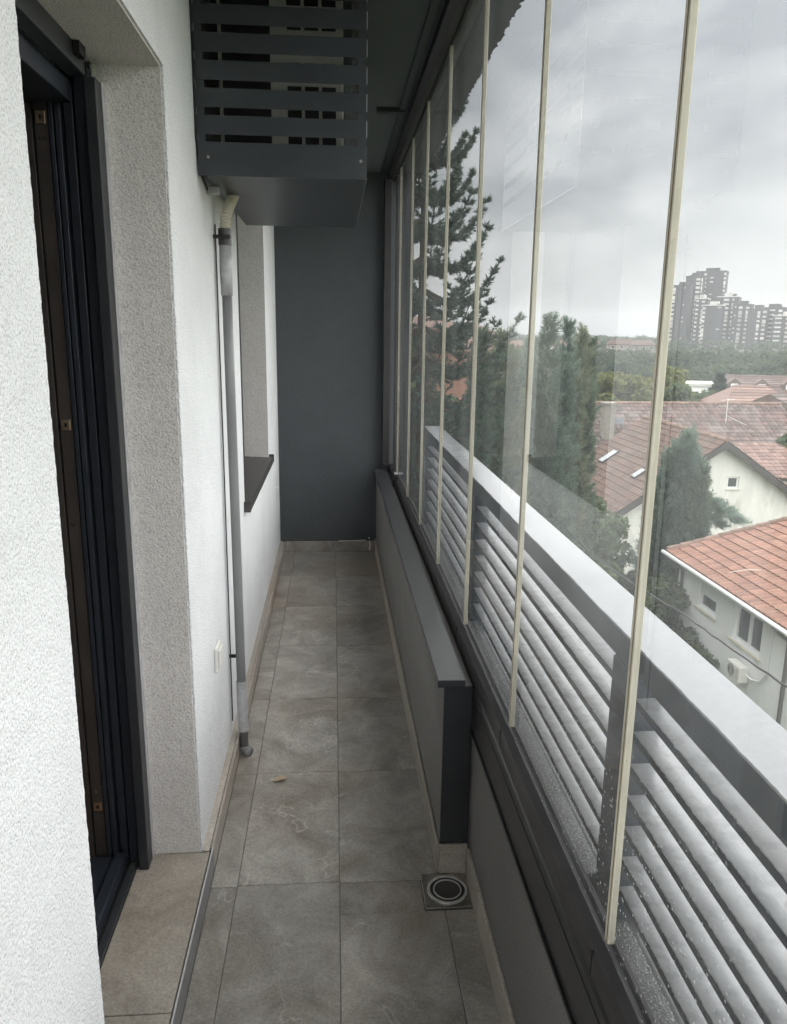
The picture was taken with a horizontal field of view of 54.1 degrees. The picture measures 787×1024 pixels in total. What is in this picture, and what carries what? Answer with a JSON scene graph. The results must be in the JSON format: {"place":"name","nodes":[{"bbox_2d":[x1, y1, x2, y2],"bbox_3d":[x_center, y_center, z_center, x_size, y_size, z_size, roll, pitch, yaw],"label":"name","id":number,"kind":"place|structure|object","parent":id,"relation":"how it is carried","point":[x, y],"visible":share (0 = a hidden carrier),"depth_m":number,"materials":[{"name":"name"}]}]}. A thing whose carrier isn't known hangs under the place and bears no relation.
{"place":"outdoors","nodes":[
{"label":"outdoors","id":0,"kind":"place"},
{"bbox_2d":[437,0,786,336],"label":"sky","id":1,"kind":"structure","parent":0,"point":[614,73],"materials":[{"name":"grey"}]},
{"bbox_2d":[541,501,786,687],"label":"overhead cable","id":2,"kind":"object","parent":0,"point":[737,652],"visible":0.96,"depth_m":12.58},
{"bbox_2d":[581,399,786,448],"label":"long house","id":3,"kind":"structure","parent":0,"point":[751,422],"depth_m":53.04,"materials":[{"name":"tile"}]},
{"bbox_2d":[589,415,786,573],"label":"gabled house","id":4,"kind":"structure","parent":0,"point":[749,487],"depth_m":38.17,"materials":[{"name":"brown tile"}]},
{"bbox_2d":[725,477,740,489],"bbox_3d":[16.641,-1.415,37.817,0.760,0.650,0.210,0,13,-4],"label":"window","id":5,"kind":"structure","parent":4,"relation":"in","point":[732,482],"depth_m":37.88,"materials":[{"name":"clear glass"}]},
{"bbox_2d":[601,337,783,367],"bbox_3d":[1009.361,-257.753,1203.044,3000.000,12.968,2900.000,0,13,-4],"label":"ground","id":6,"kind":"structure","parent":0,"point":[715,350],"depth_m":522.51,"materials":[{"name":"green plant"}]},
{"bbox_2d":[436,394,457,401],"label":"garden tree","id":7,"kind":"object","parent":6,"relation":"on","point":[452,398],"depth_m":22.24,"materials":[{"name":"green plant"}]},
{"bbox_2d":[435,404,491,469],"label":"garden tree","id":8,"kind":"object","parent":6,"relation":"on","point":[455,427],"visible":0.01,"depth_m":18.55,"materials":[{"name":"green plant"}]},
{"bbox_2d":[436,315,497,397],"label":"brick house","id":9,"kind":"structure","parent":6,"relation":"on","point":[459,388],"depth_m":65.73,"materials":[{"name":"red tile"}]},
{"bbox_2d":[462,321,496,471],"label":"cypress tree","id":10,"kind":"object","parent":6,"relation":"on","point":[469,379],"visible":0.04,"depth_m":16.46,"materials":[{"name":"green plant"}]},
{"bbox_2d":[435,98,534,491],"bbox_3d":[0.459,0.045,14.464,4.465,16.600,4.542,0,13,-4],"label":"spruce tree","id":11,"kind":"object","parent":6,"relation":"on","point":[460,335],"visible":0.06,"depth_m":13.07,"materials":[{"name":"green plant"}]},
{"bbox_2d":[482,322,536,506],"bbox_3d":[2.618,1.147,20.160,2.527,11.946,2.806,-10,17,-39],"label":"cypress tree","id":12,"kind":"object","parent":6,"relation":"on","point":[509,447],"visible":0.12,"depth_m":18.84,"materials":[{"name":"green plant"}]},
{"bbox_2d":[509,340,524,348],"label":"skyline house","id":13,"kind":"structure","parent":6,"relation":"on","point":[516,342],"depth_m":287.55,"materials":[{"name":"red tile"}]},
{"bbox_2d":[510,337,547,477],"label":"cypress tree","id":14,"kind":"object","parent":6,"relation":"on","point":[523,370],"visible":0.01,"depth_m":21.35,"materials":[{"name":"green plant"}]},
{"bbox_2d":[517,310,579,546],"bbox_3d":[3.846,0.802,21.017,2.542,12.268,2.786,0,13,-4],"label":"cypress tree","id":15,"kind":"object","parent":6,"relation":"on","point":[547,441],"visible":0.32,"depth_m":20.06,"materials":[{"name":"green plant"}]},
{"bbox_2d":[545,340,566,351],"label":"skyline house","id":16,"kind":"structure","parent":6,"relation":"on","point":[557,344],"depth_m":321.65,"materials":[{"name":"red tile"}]},
{"bbox_2d":[548,314,584,544],"bbox_3d":[4.552,0.693,21.715,1.770,12.168,1.976,0,13,-4],"label":"cypress tree","id":17,"kind":"object","parent":6,"relation":"on","point":[569,400],"visible":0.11,"depth_m":20.69,"materials":[{"name":"green plant"}]},
{"bbox_2d":[569,322,596,554],"bbox_3d":[4.996,0.614,22.437,1.755,12.007,1.560,11,17,39],"label":"cypress tree","id":18,"kind":"object","parent":6,"relation":"on","point":[583,335],"visible":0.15,"depth_m":21.48,"materials":[{"name":"green plant"}]},
{"bbox_2d":[514,334,656,341],"bbox_3d":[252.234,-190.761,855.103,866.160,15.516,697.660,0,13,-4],"label":"skyline wood","id":19,"kind":"object","parent":6,"relation":"on","point":[601,336],"visible":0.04,"depth_m":850.34,"materials":[{"name":"green plant"}]},
{"bbox_2d":[576,334,604,557],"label":"cypress tree","id":20,"kind":"object","parent":6,"relation":"on","point":[589,408],"visible":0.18,"depth_m":22.25,"materials":[{"name":"green plant"}]},
{"bbox_2d":[586,494,620,581],"bbox_3d":[6.101,2.611,25.693,3.256,6.676,3.275,0,13,-4],"label":"garden bush","id":21,"kind":"object","parent":6,"relation":"on","point":[600,526],"visible":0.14,"depth_m":24.76,"materials":[{"name":"green plant"}]},
{"bbox_2d":[592,371,629,400],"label":"tree","id":22,"kind":"object","parent":6,"relation":"on","point":[613,385],"visible":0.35,"depth_m":79.15,"materials":[{"name":"green plant"}]},
{"bbox_2d":[590,511,637,594],"bbox_3d":[7.615,2.668,27.929,3.564,5.593,2.550,8,15,29],"label":"garden bush","id":23,"kind":"object","parent":6,"relation":"on","point":[619,529],"visible":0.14,"depth_m":27.04,"materials":[{"name":"green plant"}]},
{"bbox_2d":[606,339,632,350],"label":"skyline house","id":24,"kind":"structure","parent":6,"relation":"on","point":[615,344],"depth_m":334.60,"materials":[{"name":"brown tile"}]},
{"bbox_2d":[616,373,652,400],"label":"tree","id":25,"kind":"object","parent":6,"relation":"on","point":[641,390],"visible":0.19,"depth_m":79.62,"materials":[{"name":"green plant"}]},
{"bbox_2d":[497,335,786,392],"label":"hillside wood","id":26,"kind":"object","parent":6,"relation":"on","point":[728,358],"visible":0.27,"depth_m":228.62,"materials":[{"name":"green plant"}]},
{"bbox_2d":[629,340,655,352],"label":"skyline house","id":27,"kind":"structure","parent":6,"relation":"on","point":[642,344],"depth_m":322.45,"materials":[{"name":"tile"}]},
{"bbox_2d":[628,444,673,590],"bbox_3d":[9.085,1.653,26.710,1.802,8.162,1.960,-5,14,-22],"label":"cypress tree","id":28,"kind":"object","parent":6,"relation":"on","point":[662,462],"visible":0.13,"depth_m":26.04,"materials":[{"name":"green plant"}]},
{"bbox_2d":[638,377,669,401],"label":"tree","id":29,"kind":"object","parent":6,"relation":"on","point":[649,380],"visible":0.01,"depth_m":86.13,"materials":[{"name":"green plant"}]},
{"bbox_2d":[645,573,691,641],"bbox_3d":[8.708,4.014,24.778,3.066,4.418,2.748,0,13,-4],"label":"garden bush","id":30,"kind":"object","parent":6,"relation":"on","point":[661,587],"visible":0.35,"depth_m":23.89,"materials":[{"name":"green plant"}]},
{"bbox_2d":[651,365,695,397],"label":"tree","id":31,"kind":"object","parent":6,"relation":"on","point":[674,375],"visible":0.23,"depth_m":88.40,"materials":[{"name":"green plant"}]},
{"bbox_2d":[663,382,692,401],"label":"tree","id":32,"kind":"object","parent":6,"relation":"on","point":[675,392],"visible":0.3,"depth_m":77.32,"materials":[{"name":"green plant"}]},
{"bbox_2d":[669,282,693,341],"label":"apartment tower","id":33,"kind":"structure","parent":6,"relation":"on","point":[681,310],"depth_m":546.92,"materials":[{"name":"grey concrete"}]},
{"bbox_2d":[679,288,685,339],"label":"window","id":34,"kind":"structure","parent":33,"relation":"in","point":[684,288],"depth_m":545.51,"materials":[{"name":"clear glass"}]},
{"bbox_2d":[630,422,754,626],"bbox_3d":[9.906,1.403,26.111,4.098,8.933,2.737,6,14,21],"label":"cypress tree","id":35,"kind":"object","parent":6,"relation":"on","point":[684,460],"visible":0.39,"depth_m":25.52,"materials":[{"name":"green plant"}]},
{"bbox_2d":[686,273,705,342],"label":"apartment tower","id":36,"kind":"structure","parent":6,"relation":"on","point":[697,281],"depth_m":553.21,"materials":[{"name":"grey concrete"}]},
{"bbox_2d":[685,381,712,394],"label":"flat house","id":37,"kind":"structure","parent":6,"relation":"on","point":[697,386],"depth_m":100.25,"materials":[{"name":"white paint"}]},
{"bbox_2d":[691,292,710,348],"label":"apartment tower","id":38,"kind":"structure","parent":6,"relation":"on","point":[701,301],"depth_m":539.89,"materials":[{"name":"grey concrete"}]},
{"bbox_2d":[693,302,697,345],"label":"window","id":39,"kind":"structure","parent":38,"relation":"in","point":[696,302],"depth_m":541.46,"materials":[{"name":"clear glass"}]},
{"bbox_2d":[689,389,715,401],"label":"tree","id":40,"kind":"object","parent":6,"relation":"on","point":[697,397],"visible":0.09,"depth_m":82.38,"materials":[{"name":"green plant"}]},
{"bbox_2d":[699,300,725,348],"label":"apartment tower","id":41,"kind":"structure","parent":6,"relation":"on","point":[712,320],"depth_m":534.06,"materials":[{"name":"grey concrete"}]},
{"bbox_2d":[714,308,720,347],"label":"window","id":42,"kind":"structure","parent":41,"relation":"in","point":[718,325],"depth_m":531.96,"materials":[{"name":"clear glass"}]},
{"bbox_2d":[696,268,728,300],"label":"apartment tower","id":43,"kind":"structure","parent":6,"relation":"on","point":[716,282],"depth_m":562.04,"materials":[{"name":"grey concrete"}]},
{"bbox_2d":[709,273,713,298],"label":"window","id":44,"kind":"structure","parent":43,"relation":"in","point":[711,286],"depth_m":562.96,"materials":[{"name":"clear glass"}]},
{"bbox_2d":[707,371,727,392],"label":"spruce tree","id":45,"kind":"object","parent":6,"relation":"on","point":[720,381],"visible":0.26,"depth_m":83.43,"materials":[{"name":"green plant"}]},
{"bbox_2d":[661,516,786,730],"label":"white house","id":46,"kind":"structure","parent":6,"relation":"on","point":[734,581],"depth_m":21.46,"materials":[{"name":"orange tile"},{"name":"white painted plaster"},{"name":"glass"}]},
{"bbox_2d":[668,610,719,669],"bbox_3d":[8.930,4.900,23.399,0.637,3.320,2.948,0,13,-4],"label":"wall creeper","id":47,"kind":"object","parent":46,"relation":"attached to","point":[700,649],"depth_m":23.12,"materials":[{"name":"green plant"}]},
{"bbox_2d":[693,581,717,620],"bbox_3d":[9.261,2.559,22.684,0.220,0.870,1.260,0,13,-4],"label":"window","id":48,"kind":"structure","parent":46,"relation":"in","point":[709,594],"depth_m":22.76,"materials":[{"name":"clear glass"}]},
{"bbox_2d":[728,606,762,660],"bbox_3d":[9.432,3.160,20.499,0.220,1.050,1.560,0,13,-4],"label":"window","id":49,"kind":"structure","parent":46,"relation":"in","point":[749,628],"depth_m":20.56,"materials":[{"name":"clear glass"}]},
{"bbox_2d":[726,629,773,683],"bbox_3d":[9.252,3.621,20.048,0.352,1.971,1.418,0,13,-4],"label":"air conditioner","id":50,"kind":"object","parent":46,"relation":"attached to","point":[737,671],"depth_m":20.30,"materials":[{"name":"white plastic"}]},
{"bbox_2d":[717,293,741,348],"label":"apartment tower","id":51,"kind":"structure","parent":6,"relation":"on","point":[728,300],"depth_m":544.66,"materials":[{"name":"grey concrete"}]},
{"bbox_2d":[700,384,778,401],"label":"yellow house","id":52,"kind":"structure","parent":6,"relation":"on","point":[742,393],"depth_m":71.47,"materials":[{"name":"red tile"}]},
{"bbox_2d":[729,301,754,349],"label":"apartment tower","id":53,"kind":"structure","parent":6,"relation":"on","point":[738,323],"depth_m":537.91,"materials":[{"name":"grey concrete"}]},
{"bbox_2d":[712,374,786,393],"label":"terraced house","id":54,"kind":"structure","parent":6,"relation":"on","point":[777,383],"depth_m":98.71,"materials":[{"name":"tile"}]},
{"bbox_2d":[744,303,769,349],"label":"apartment tower","id":55,"kind":"structure","parent":6,"relation":"on","point":[757,323],"depth_m":525.24,"materials":[{"name":"grey concrete"}]},
{"bbox_2d":[733,442,786,483],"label":"wing","id":56,"kind":"structure","parent":6,"relation":"on","point":[771,457],"depth_m":46.86,"materials":[{"name":"brown tile"}]},
{"bbox_2d":[751,394,786,411],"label":"ochre house","id":57,"kind":"structure","parent":6,"relation":"on","point":[782,398],"depth_m":58.72,"materials":[{"name":"paint"}]},
{"bbox_2d":[762,304,786,341],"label":"apartment tower","id":58,"kind":"structure","parent":6,"relation":"on","point":[779,309],"depth_m":530.20,"materials":[{"name":"grey concrete"}]},
{"bbox_2d":[767,311,774,341],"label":"window","id":59,"kind":"structure","parent":58,"relation":"in","point":[770,311],"depth_m":531.83,"materials":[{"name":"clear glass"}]},
{"bbox_2d":[770,312,786,350],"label":"apartment tower","id":60,"kind":"structure","parent":6,"relation":"on","point":[779,329],"depth_m":514.72,"materials":[{"name":"grey concrete"}]},
{"bbox_2d":[773,319,780,350],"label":"window","id":61,"kind":"structure","parent":60,"relation":"in","point":[776,320],"depth_m":515.47,"materials":[{"name":"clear glass"}]},
{"bbox_2d":[775,433,786,447],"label":"garden tree","id":62,"kind":"object","parent":6,"relation":"on","point":[782,440],"visible":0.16,"depth_m":48.08,"materials":[{"name":"green plant"}]},
{"bbox_3d":[-1.979,5.943,4.419,4.670,9.980,17.000,0,13,-4],"label":"facade below","id":63,"kind":"object","parent":6,"relation":"on","visible":0},
{"bbox_2d":[274,172,395,551],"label":"end wall","id":64,"kind":"structure","parent":63,"relation":"on","point":[329,283],"depth_m":5.50,"materials":[{"name":"paint"}]},
{"bbox_2d":[181,551,500,1023],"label":"balcony floor","id":65,"kind":"structure","parent":63,"relation":"on","point":[329,911],"depth_m":2.43,"materials":[{"name":"tile"}]},
{"bbox_2d":[0,0,284,1023],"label":"house wall","id":66,"kind":"structure","parent":65,"relation":"on","point":[164,204],"depth_m":1.92,"materials":[{"name":"white paint"}]},
{"bbox_2d":[15,0,154,966],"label":"balcony door frame","id":67,"kind":"object","parent":66,"relation":"attached to","point":[66,126],"visible":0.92,"depth_m":1.98,"materials":[{"name":"black metal"}]},
{"bbox_2d":[214,640,222,672],"bbox_3d":[-0.589,0.486,2.602,0.018,0.085,0.085,0,13,-4],"label":"wall socket","id":68,"kind":"object","parent":66,"relation":"attached to","point":[218,654],"depth_m":2.57,"materials":[{"name":"white plastic"}]},
{"bbox_2d":[213,195,252,756],"bbox_3d":[-0.558,-0.074,2.808,0.087,2.066,0.128,7,15,27],"label":"condensate pipe","id":69,"kind":"object","parent":66,"relation":"attached to","point":[224,235],"visible":0.98,"depth_m":2.76,"materials":[{"name":"grey plastic"}]},
{"bbox_2d":[235,212,244,457],"bbox_3d":[-0.865,-0.920,3.918,0.025,1.495,1.313,0,13,-4],"label":"window","id":70,"kind":"structure","parent":66,"relation":"in","point":[235,212],"depth_m":4.54,"materials":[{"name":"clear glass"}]},
{"bbox_2d":[189,0,367,227],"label":"slatted housing","id":71,"kind":"object","parent":66,"relation":"attached to","point":[273,184],"visible":1,"depth_m":2.26,"materials":[{"name":"metal"}]},
{"bbox_2d":[216,0,344,145],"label":"cooling unit","id":72,"kind":"object","parent":71,"relation":"on","point":[328,4],"visible":0.27,"depth_m":2.32,"materials":[{"name":"black plastic"}]},
{"bbox_2d":[210,0,523,171],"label":"ceiling","id":73,"kind":"structure","parent":66,"relation":"on","point":[394,30],"depth_m":3.02,"materials":[{"name":"paint"}]},
{"bbox_2d":[376,107,404,114],"bbox_3d":[-0.015,-1.952,3.754,0.137,0.020,0.055,0,13,-4],"label":"ceiling bracket","id":74,"kind":"object","parent":73,"relation":"attached to","point":[388,111],"visible":0.97,"depth_m":3.73,"materials":[{"name":"black metal"}]},
{"bbox_2d":[97,847,213,1023],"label":"door step","id":75,"kind":"object","parent":65,"relation":"on","point":[146,967],"depth_m":1.97,"materials":[{"name":"tile"}]},
{"bbox_2d":[272,775,286,780],"bbox_3d":[-0.417,0.978,2.825,0.057,0.013,0.031,0,13,-4],"label":"dry leaf","id":76,"kind":"object","parent":65,"relation":"on","point":[281,777],"visible":1,"depth_m":2.83,"materials":[{"name":"beige plant"}]},
{"bbox_2d":[188,564,455,1013],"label":"floor crumbs","id":77,"kind":"object","parent":65,"relation":"on","point":[340,775],"visible":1,"depth_m":2.91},
{"bbox_2d":[374,468,472,873],"bbox_3d":[0.040,0.388,4.016,0.103,0.634,3.579,0,13,-4],"label":"boxed ledge","id":78,"kind":"object","parent":65,"relation":"on","point":[438,683],"visible":0.99,"depth_m":2.63,"materials":[{"name":"paint"}]},
{"bbox_2d":[421,873,472,909],"bbox_3d":[0.159,1.118,2.277,0.143,0.011,0.142,0,13,-4],"label":"floor drain","id":79,"kind":"object","parent":65,"relation":"on","point":[446,891],"visible":0.95,"depth_m":2.27,"materials":[{"name":"silver metal"}]},
{"bbox_2d":[435,534,683,1023],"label":"parapet","id":80,"kind":"structure","parent":65,"relation":"on","point":[524,986],"depth_m":1.88,"materials":[{"name":"paint"}]},
{"bbox_2d":[381,0,656,1023],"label":"glazing track","id":81,"kind":"structure","parent":80,"relation":"on","point":[591,968],"depth_m":1.70,"materials":[{"name":"black metal"}]},
{"bbox_2d":[393,472,397,486],"bbox_3d":[0.012,-0.201,5.105,0.036,0.120,0.035,0,13,-4],"label":"glazing latch","id":82,"kind":"object","parent":81,"relation":"attached to","point":[396,475],"visible":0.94,"depth_m":5.08,"materials":[{"name":"metal"}]},
{"bbox_2d":[395,166,400,471],"bbox_3d":[0.032,-1.226,5.113,0.012,1.964,0.194,0,13,-4],"label":"glass panel","id":83,"kind":"object","parent":81,"relation":"attached to","point":[398,278],"visible":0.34,"depth_m":5.10,"materials":[{"name":"clear glass"}]},
{"bbox_2d":[397,137,412,496],"bbox_3d":[0.067,-1.121,4.660,0.012,1.964,0.740,0,13,-4],"label":"glass panel","id":84,"kind":"object","parent":81,"relation":"attached to","point":[404,298],"visible":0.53,"depth_m":4.61,"materials":[{"name":"clear glass"}]},
{"bbox_2d":[407,99,427,523],"bbox_3d":[0.120,-0.961,3.974,0.012,1.964,0.672,0,13,-4],"label":"glass panel","id":85,"kind":"object","parent":81,"relation":"attached to","point":[419,178],"visible":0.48,"depth_m":3.93,"materials":[{"name":"clear glass"}]},
{"bbox_2d":[419,45,452,563],"bbox_3d":[0.172,-0.809,3.317,0.012,1.964,0.680,0,13,-4],"label":"glass panel","id":86,"kind":"object","parent":81,"relation":"attached to","point":[437,97],"visible":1,"depth_m":3.29,"materials":[{"name":"clear glass"}]},
{"bbox_2d":[441,0,489,624],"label":"glass panel","id":87,"kind":"object","parent":81,"relation":"attached to","point":[479,225],"visible":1,"depth_m":2.31,"materials":[{"name":"clear glass"}]},
{"bbox_2d":[465,0,551,726],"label":"glass panel","id":88,"kind":"object","parent":81,"relation":"attached to","point":[538,204],"visible":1,"depth_m":1.68,"materials":[{"name":"clear glass"}]},
{"bbox_2d":[516,0,698,944],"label":"glass panel","id":89,"kind":"object","parent":81,"relation":"attached to","point":[681,127],"visible":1,"depth_m":1.04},
{"bbox_2d":[608,841,724,1023],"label":"glass panel","id":90,"kind":"object","parent":81,"relation":"attached to","point":[640,954],"visible":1,"depth_m":1.08,"materials":[{"name":"clear glass"}]},
{"bbox_2d":[435,426,786,1023],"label":"balcony railing","id":91,"kind":"object","parent":80,"relation":"on","point":[705,834],"visible":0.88,"depth_m":1.55,"materials":[{"name":"metal"}]},
{"bbox_2d":[670,460,715,626],"bbox_3d":[9.847,2.103,25.538,1.715,7.827,1.983,0,13,-4],"label":"cypress tree","id":92,"kind":"object","parent":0,"point":[699,511],"visible":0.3,"depth_m":24.80,"materials":[{"name":"green plant"}]}
]}

